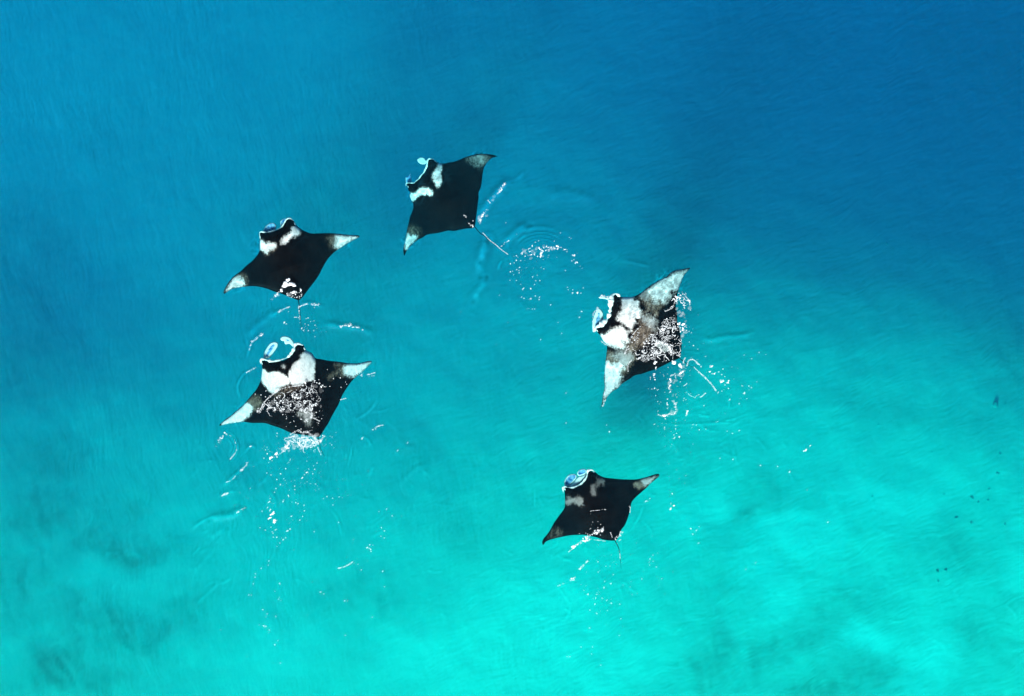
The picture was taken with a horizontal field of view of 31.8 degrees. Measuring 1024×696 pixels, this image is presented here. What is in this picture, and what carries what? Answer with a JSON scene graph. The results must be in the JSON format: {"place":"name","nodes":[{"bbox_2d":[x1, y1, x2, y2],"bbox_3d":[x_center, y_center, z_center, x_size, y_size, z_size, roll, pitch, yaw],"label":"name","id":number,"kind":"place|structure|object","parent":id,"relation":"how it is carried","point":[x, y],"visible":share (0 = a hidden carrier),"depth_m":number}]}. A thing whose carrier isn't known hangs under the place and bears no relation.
{"place":"outdoors","nodes":[
{"label":"outdoors","id":0,"kind":"place"},
{"bbox_2d":[0,0,1023,695],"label":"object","id":1,"kind":"structure","parent":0,"point":[774,176],"depth_m":48.80},
{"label":"water","id":2,"kind":"structure","parent":0,"visible":0},
{"bbox_2d":[224,217,359,319],"bbox_3d":[-5.550,-2.100,45.221,2.192,0.388,3.029,32,90,0],"label":"manta ray","id":3,"kind":"object","parent":2,"relation":"on","point":[294,252],"visible":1,"depth_m":45.14},
{"bbox_2d":[219,336,371,454],"bbox_3d":[-5.440,1.143,45.195,3.225,0.336,2.637,16,90,0],"label":"manta ray","id":4,"kind":"object","parent":2,"relation":"on","point":[300,365],"visible":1,"depth_m":45.12},
{"bbox_2d":[218,426,397,644],"bbox_3d":[-4.846,5.914,44.983,5.144,0.061,8.017,0,90,0],"label":"sea foam","id":5,"kind":"object","parent":2,"relation":"on","point":[274,520],"visible":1,"depth_m":45.00},
{"bbox_2d":[246,334,374,460],"bbox_3d":[-5.441,1.552,44.995,3.211,0.038,3.132,19,90,0],"label":"sea foam","id":6,"kind":"object","parent":2,"relation":"on","point":[297,442],"visible":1,"depth_m":45.00},
{"bbox_2d":[275,278,356,336],"bbox_3d":[-4.960,-0.711,44.992,2.362,0.042,1.025,35,90,0],"label":"sea foam","id":7,"kind":"object","parent":2,"relation":"on","point":[285,284],"visible":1,"depth_m":44.99},
{"bbox_2d":[403,153,505,255],"bbox_3d":[-1.418,-3.615,45.310,2.638,0.566,2.575,0,90,0],"label":"manta ray","id":8,"kind":"object","parent":2,"relation":"on","point":[444,196],"visible":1,"depth_m":45.31},
{"bbox_2d":[464,182,516,255],"bbox_3d":[-0.170,-3.045,44.965,1.371,0.076,1.739,-38,90,0],"label":"sea foam","id":9,"kind":"object","parent":2,"relation":"on","point":[486,209],"visible":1,"depth_m":44.97},
{"bbox_2d":[504,240,581,339],"bbox_3d":[0.256,-1.490,44.986,3.082,0.052,2.802,0,90,0],"label":"sea foam","id":10,"kind":"object","parent":2,"relation":"on","point":[543,259],"visible":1,"depth_m":45.00},
{"bbox_2d":[542,469,658,562],"bbox_3d":[2.224,4.054,45.217,2.201,0.380,2.668,20,90,0],"label":"manta ray","id":11,"kind":"object","parent":2,"relation":"on","point":[588,492],"visible":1,"depth_m":45.15},
{"bbox_2d":[592,268,691,408],"bbox_3d":[3.290,-0.248,45.186,2.544,0.318,3.545,0,90,0],"label":"manta ray","id":12,"kind":"object","parent":2,"relation":"on","point":[645,313],"visible":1,"depth_m":45.12},
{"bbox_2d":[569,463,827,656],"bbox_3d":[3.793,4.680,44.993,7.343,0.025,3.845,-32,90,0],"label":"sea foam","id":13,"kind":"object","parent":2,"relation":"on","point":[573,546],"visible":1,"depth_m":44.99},
{"bbox_2d":[592,293,810,472],"bbox_3d":[4.865,0.858,44.989,6.509,0.038,4.379,19,90,0],"label":"sea foam","id":14,"kind":"object","parent":2,"relation":"on","point":[660,349],"visible":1,"depth_m":44.99}
]}

